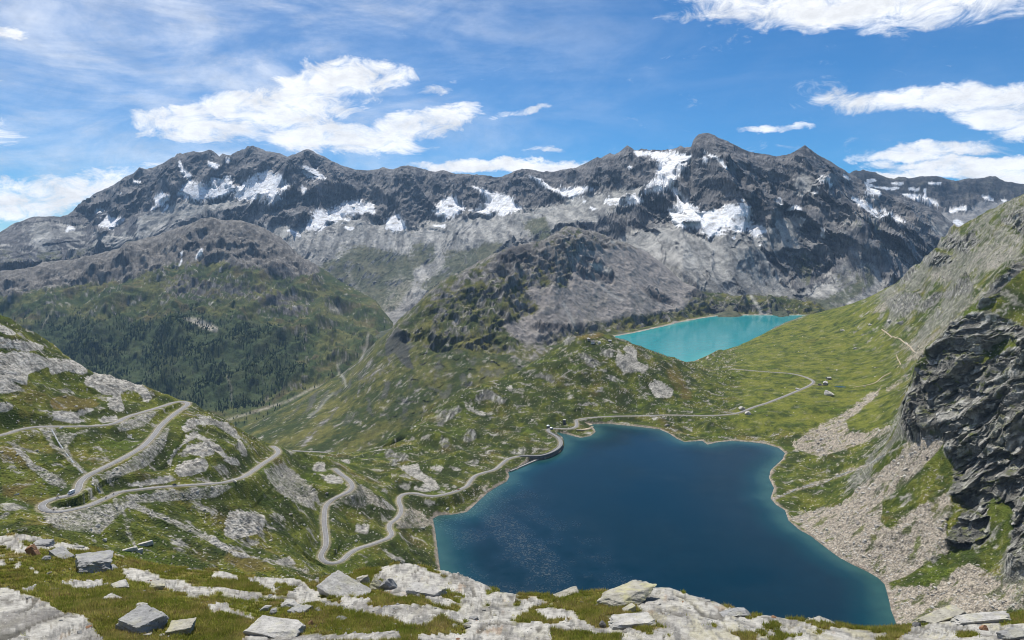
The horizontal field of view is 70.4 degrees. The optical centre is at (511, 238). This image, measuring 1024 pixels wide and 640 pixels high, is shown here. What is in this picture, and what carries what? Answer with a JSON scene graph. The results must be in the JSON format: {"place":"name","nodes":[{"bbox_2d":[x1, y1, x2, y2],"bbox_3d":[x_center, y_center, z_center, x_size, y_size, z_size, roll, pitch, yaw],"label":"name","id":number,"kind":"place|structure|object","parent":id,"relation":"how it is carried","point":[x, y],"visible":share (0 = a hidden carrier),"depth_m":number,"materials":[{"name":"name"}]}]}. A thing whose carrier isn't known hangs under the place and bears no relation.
{"place":"outdoors","nodes":[
{"label":"outdoors","id":0,"kind":"place"},
{"bbox_2d":[0,401,280,512],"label":"road","id":1,"kind":"structure","parent":0,"point":[42,507],"depth_m":686.26,"materials":[{"name":"grey asphalt"}]},
{"bbox_2d":[0,217,392,428],"bbox_3d":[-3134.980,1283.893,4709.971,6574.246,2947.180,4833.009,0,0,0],"label":"wooded mountain","id":2,"kind":"structure","parent":0,"point":[214,267],"depth_m":4903.02,"materials":[{"name":"green plant"}]},
{"bbox_2d":[2,303,391,424],"bbox_3d":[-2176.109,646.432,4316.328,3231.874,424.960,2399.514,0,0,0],"label":"conifer wood","id":3,"kind":"object","parent":2,"relation":"on","point":[208,380],"visible":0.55,"depth_m":4291.69,"materials":[{"name":"green plant"}]},
{"bbox_2d":[292,450,327,452],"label":"road","id":4,"kind":"structure","parent":0,"point":[309,451],"depth_m":1293.90,"materials":[{"name":"grey asphalt"}]},
{"bbox_2d":[0,133,952,338],"bbox_3d":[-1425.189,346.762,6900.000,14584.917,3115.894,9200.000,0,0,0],"label":"mountains","id":5,"kind":"structure","parent":0,"point":[708,213],"depth_m":6793.54,"materials":[{"name":"grey stone"}]},
{"bbox_2d":[0,194,1023,624],"bbox_3d":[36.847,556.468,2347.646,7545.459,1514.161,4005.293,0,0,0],"label":"hillside","id":6,"kind":"structure","parent":0,"point":[972,398],"depth_m":941.01,"materials":[{"name":"green plant"}]},
{"bbox_2d":[51,429,82,472],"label":"stream","id":7,"kind":"structure","parent":6,"relation":"on","point":[60,445],"depth_m":674.39,"materials":[{"name":"liquid"}]},
{"bbox_2d":[122,546,137,550],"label":"rock slab","id":8,"kind":"object","parent":6,"relation":"on","point":[134,548],"visible":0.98,"depth_m":529.17,"materials":[{"name":"stone"}]},
{"bbox_2d":[137,540,153,545],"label":"rock slab","id":9,"kind":"object","parent":6,"relation":"on","point":[148,543],"visible":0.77,"depth_m":554.88,"materials":[{"name":"stone"}]},
{"bbox_2d":[0,204,1023,623],"bbox_3d":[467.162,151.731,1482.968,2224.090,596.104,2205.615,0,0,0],"label":"hillside rubble","id":10,"kind":"object","parent":6,"relation":"on","point":[684,438],"visible":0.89,"depth_m":843.85,"materials":[{"name":"stone"}]},
{"bbox_2d":[510,459,538,471],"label":"weir","id":11,"kind":"object","parent":6,"relation":"on","point":[524,464],"visible":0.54,"depth_m":1216.79,"materials":[{"name":"concrete"}]},
{"bbox_2d":[519,428,562,459],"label":"dam","id":12,"kind":"structure","parent":6,"relation":"on","point":[547,455],"depth_m":1265.16,"materials":[{"name":"concrete"}]},
{"bbox_2d":[824,390,834,395],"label":"boulder","id":13,"kind":"object","parent":6,"relation":"on","point":[827,392],"visible":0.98,"depth_m":1608.87,"materials":[{"name":"stone"}]},
{"bbox_2d":[773,443,904,498],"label":"stream","id":14,"kind":"structure","parent":6,"relation":"on","point":[839,475],"depth_m":1093.45,"materials":[{"name":"liquid"}]},
{"bbox_2d":[881,329,914,351],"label":"gravel path","id":15,"kind":"structure","parent":6,"relation":"on","point":[900,339],"depth_m":1998.28,"materials":[{"name":"beige gravel"}]},
{"bbox_2d":[0,532,1023,639],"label":"grass","id":16,"kind":"structure","parent":0,"point":[92,606],"depth_m":29.44,"materials":[{"name":"green plant"}]},
{"bbox_2d":[0,533,1023,639],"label":"rocky ground","id":17,"kind":"structure","parent":0,"point":[38,621],"depth_m":28.15,"materials":[{"name":"grey stone"}]},
{"bbox_2d":[25,544,40,555],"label":"stone block","id":18,"kind":"object","parent":17,"relation":"on","point":[33,549],"depth_m":41.31,"materials":[{"name":"brown stone"}]},
{"bbox_2d":[33,539,55,546],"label":"rock slab","id":19,"kind":"object","parent":17,"relation":"on","point":[47,542],"visible":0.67,"depth_m":43.88,"materials":[{"name":"grey stone"}]},
{"bbox_2d":[42,556,50,560],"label":"boulder","id":20,"kind":"object","parent":17,"relation":"on","point":[45,558],"visible":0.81,"depth_m":40.23,"materials":[{"name":"grey stone"}]},
{"bbox_2d":[48,546,74,558],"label":"rock slab","id":21,"kind":"object","parent":17,"relation":"on","point":[61,552],"visible":0.73,"depth_m":41.10,"materials":[{"name":"grey stone"}]},
{"bbox_2d":[72,545,84,547],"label":"loose stone","id":22,"kind":"object","parent":17,"relation":"on","point":[79,546],"visible":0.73,"depth_m":44.33,"materials":[{"name":"grey stone"}]},
{"bbox_2d":[75,550,113,573],"bbox_3d":[-22.419,17.439,38.869,1.855,0.778,2.038,3,-6,-28],"label":"stone block","id":23,"kind":"object","parent":17,"relation":"on","point":[91,562],"depth_m":38.55,"materials":[{"name":"grey stone"}]},
{"bbox_2d":[102,593,121,599],"bbox_3d":[-16.445,14.836,29.821,0.720,0.208,0.473,10,3,20],"label":"boulder","id":24,"kind":"object","parent":17,"relation":"on","point":[111,595],"visible":0.38,"depth_m":29.91,"materials":[{"name":"grey stone"}]},
{"bbox_2d":[110,564,117,570],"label":"boulder","id":25,"kind":"object","parent":17,"relation":"on","point":[112,566],"visible":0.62,"depth_m":38.84,"materials":[{"name":"grey stone"}]},
{"bbox_2d":[110,579,128,588],"bbox_3d":[-17.901,15.872,33.089,0.723,0.360,0.646,10,-2,-40],"label":"boulder","id":26,"kind":"object","parent":17,"relation":"on","point":[123,583],"visible":0.67,"depth_m":33.03,"materials":[{"name":"grey stone"}]},
{"bbox_2d":[115,604,168,634],"bbox_3d":[-13.416,13.931,26.363,1.552,0.576,1.450,3,3,24],"label":"stone block","id":27,"kind":"object","parent":17,"relation":"on","point":[142,618],"depth_m":26.14,"materials":[{"name":"grey stone"}]},
{"bbox_2d":[149,580,166,589],"bbox_3d":[-16.747,16.421,34.226,0.744,0.392,0.659,11,-4,-20],"label":"boulder","id":28,"kind":"object","parent":17,"relation":"on","point":[159,585],"visible":0.62,"depth_m":34.11,"materials":[{"name":"grey stone"}]},
{"bbox_2d":[165,617,196,635],"bbox_3d":[-11.917,14.090,26.123,0.995,0.492,0.846,-6,1,-8],"label":"stone block","id":29,"kind":"object","parent":17,"relation":"on","point":[181,626],"depth_m":25.97,"materials":[{"name":"beige stone"}]},
{"bbox_2d":[259,605,271,610],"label":"boulder","id":30,"kind":"object","parent":17,"relation":"on","point":[263,608],"visible":0.78,"depth_m":29.87,"materials":[{"name":"grey stone"}]},
{"bbox_2d":[269,608,276,614],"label":"boulder","id":31,"kind":"object","parent":17,"relation":"on","point":[272,611],"visible":0.75,"depth_m":29.36,"materials":[{"name":"grey stone"}]},
{"bbox_2d":[243,615,305,637],"bbox_3d":[-8.662,14.241,26.325,2.090,0.461,1.150,4,3,6],"label":"rock slab","id":32,"kind":"object","parent":17,"relation":"on","point":[268,626],"visible":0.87,"depth_m":26.20,"materials":[{"name":"grey stone"}]},
{"bbox_2d":[281,599,297,607],"bbox_3d":[-9.326,15.373,30.466,0.750,0.338,0.539,0,0,0],"label":"boulder","id":33,"kind":"object","parent":17,"relation":"on","point":[290,602],"visible":0.69,"depth_m":30.37,"materials":[{"name":"grey stone"}]},
{"bbox_2d":[287,604,302,613],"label":"rock slab","id":34,"kind":"object","parent":17,"relation":"on","point":[291,610],"visible":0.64,"depth_m":29.34,"materials":[{"name":"grey stone"}]},
{"bbox_2d":[294,604,312,613],"bbox_3d":[-8.431,15.040,29.362,0.434,0.221,0.710,0,0,32],"label":"rock slab","id":35,"kind":"object","parent":17,"relation":"on","point":[302,608],"visible":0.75,"depth_m":29.32,"materials":[{"name":"grey stone"}]},
{"bbox_2d":[316,570,370,596],"bbox_3d":[-7.705,16.144,33.179,2.203,0.507,1.368,20,24,23],"label":"rock slab","id":36,"kind":"object","parent":17,"relation":"on","point":[337,582],"visible":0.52,"depth_m":33.18,"materials":[{"name":"grey stone"}]},
{"bbox_2d":[356,575,369,583],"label":"boulder","id":37,"kind":"object","parent":17,"relation":"on","point":[362,579],"visible":0.58,"depth_m":36.05,"materials":[{"name":"grey stone"}]},
{"bbox_2d":[369,577,383,589],"bbox_3d":[-6.420,16.474,34.436,0.917,0.786,0.630,0,0,0],"label":"boulder","id":38,"kind":"object","parent":17,"relation":"on","point":[375,583],"visible":0.56,"depth_m":34.31,"materials":[{"name":"grey stone"}]},
{"bbox_2d":[378,578,396,589],"bbox_3d":[-5.868,16.436,34.373,0.974,0.765,0.658,0,0,0],"label":"boulder","id":39,"kind":"object","parent":17,"relation":"on","point":[389,583],"visible":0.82,"depth_m":34.16,"materials":[{"name":"grey stone"}]},
{"bbox_2d":[406,582,446,596],"bbox_3d":[-3.924,15.954,32.731,1.853,0.420,0.928,6,5,14],"label":"rock slab","id":40,"kind":"object","parent":17,"relation":"on","point":[413,588],"visible":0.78,"depth_m":32.65,"materials":[{"name":"grey stone"}]},
{"bbox_2d":[469,615,478,619],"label":"loose stone","id":41,"kind":"object","parent":17,"relation":"on","point":[474,617],"visible":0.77,"depth_m":28.11,"materials":[{"name":"grey stone"}]},
{"bbox_2d":[0,542,999,639],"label":"pebbles","id":42,"kind":"object","parent":17,"relation":"on","point":[481,620],"visible":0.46,"depth_m":27.90,"materials":[{"name":"grey stone"}]},
{"bbox_2d":[553,586,578,596],"bbox_3d":[2.547,16.455,33.553,1.365,0.236,0.583,-9,4,-24],"label":"rock slab","id":43,"kind":"object","parent":17,"relation":"on","point":[570,590],"visible":0.53,"depth_m":33.59,"materials":[{"name":"grey stone"}]},
{"bbox_2d":[599,620,605,627],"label":"boulder","id":44,"kind":"object","parent":17,"relation":"on","point":[602,623],"visible":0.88,"depth_m":26.64,"materials":[{"name":"stone"}]},
{"bbox_2d":[597,580,656,606],"bbox_3d":[4.909,15.102,30.631,2.739,0.622,1.437,0,0,-41],"label":"boulder","id":45,"kind":"object","parent":17,"relation":"on","point":[636,591],"visible":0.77,"depth_m":30.36,"materials":[{"name":"grey stone"}]},
{"bbox_2d":[622,603,635,611],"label":"boulder","id":46,"kind":"object","parent":17,"relation":"on","point":[631,606],"visible":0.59,"depth_m":28.82,"materials":[{"name":"beige stone"}]},
{"bbox_2d":[608,612,655,629],"bbox_3d":[4.403,14.083,26.642,1.860,0.277,0.852,-3,0,-4],"label":"rock slab","id":47,"kind":"object","parent":17,"relation":"on","point":[622,621],"visible":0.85,"depth_m":26.56,"materials":[{"name":"grey stone"}]},
{"bbox_2d":[719,607,750,616],"bbox_3d":[8.577,14.358,27.759,1.193,0.335,0.697,0,0,0],"label":"boulder","id":48,"kind":"object","parent":17,"relation":"on","point":[739,612],"visible":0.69,"depth_m":27.72,"materials":[{"name":"grey stone"}]},
{"bbox_2d":[912,622,920,626],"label":"boulder","id":49,"kind":"object","parent":17,"relation":"on","point":[914,624],"visible":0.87,"depth_m":26.70,"materials":[{"name":"stone"}]},
{"bbox_2d":[917,604,966,623],"bbox_3d":[16.263,14.268,27.446,2.041,0.236,0.761,-9,3,-16],"label":"rock slab","id":50,"kind":"object","parent":17,"relation":"on","point":[947,613],"visible":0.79,"depth_m":27.33,"materials":[{"name":"grey stone"}]},
{"bbox_2d":[950,611,1010,624],"bbox_3d":[17.301,14.022,26.740,2.348,0.228,0.562,-2,0,-5],"label":"rock slab","id":51,"kind":"object","parent":17,"relation":"on","point":[985,617],"visible":0.96,"depth_m":26.65,"materials":[{"name":"grey stone"}]},
{"bbox_2d":[979,625,988,630],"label":"boulder","id":52,"kind":"object","parent":17,"relation":"on","point":[983,627],"visible":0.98,"depth_m":25.53,"materials":[{"name":"stone"}]},
{"bbox_2d":[996,626,1023,639],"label":"rock slab","id":53,"kind":"object","parent":17,"relation":"on","point":[1014,633],"visible":0.98,"depth_m":22.96,"materials":[{"name":"grey stone"}]},
{"bbox_2d":[0,0,1023,231],"label":"sky","id":54,"kind":"structure","parent":0,"point":[93,93],"materials":[{"name":"blue"}]},
{"bbox_2d":[240,226,824,452],"bbox_3d":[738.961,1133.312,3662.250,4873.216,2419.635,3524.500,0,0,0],"label":"ridge","id":55,"kind":"structure","parent":0,"point":[507,311],"depth_m":3120.86,"materials":[{"name":"green plant"}]},
{"bbox_2d":[318,369,814,563],"bbox_3d":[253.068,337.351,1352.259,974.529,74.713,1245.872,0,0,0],"label":"road","id":56,"kind":"structure","parent":0,"point":[322,559],"depth_m":933.18,"materials":[{"name":"grey asphalt"}]},
{"bbox_2d":[577,423,593,430],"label":"gravel path","id":57,"kind":"structure","parent":0,"point":[585,428],"depth_m":1444.51,"materials":[{"name":"beige gravel"}]},
{"bbox_2d":[433,424,895,626],"bbox_3d":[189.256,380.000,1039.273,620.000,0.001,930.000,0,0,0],"label":"lake water","id":58,"kind":"structure","parent":0,"point":[608,506],"depth_m":935.70,"materials":[{"name":"blue liquid"}]},
{"bbox_2d":[615,315,804,361],"bbox_3d":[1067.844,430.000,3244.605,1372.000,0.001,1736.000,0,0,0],"label":"turquoise lake water","id":59,"kind":"structure","parent":0,"point":[691,340],"depth_m":3263.64,"materials":[{"name":"teal liquid"}]},
{"bbox_2d":[853,355,900,387],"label":"gravel path","id":60,"kind":"structure","parent":0,"point":[884,375],"depth_m":1691.82,"materials":[{"name":"beige gravel"}]},
{"bbox_2d":[850,170,1023,226],"bbox_3d":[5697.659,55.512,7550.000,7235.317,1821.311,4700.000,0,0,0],"label":"distant ridge","id":61,"kind":"structure","parent":0,"point":[957,203],"depth_m":8631.04,"materials":[{"name":"grey stone"}]}
]}

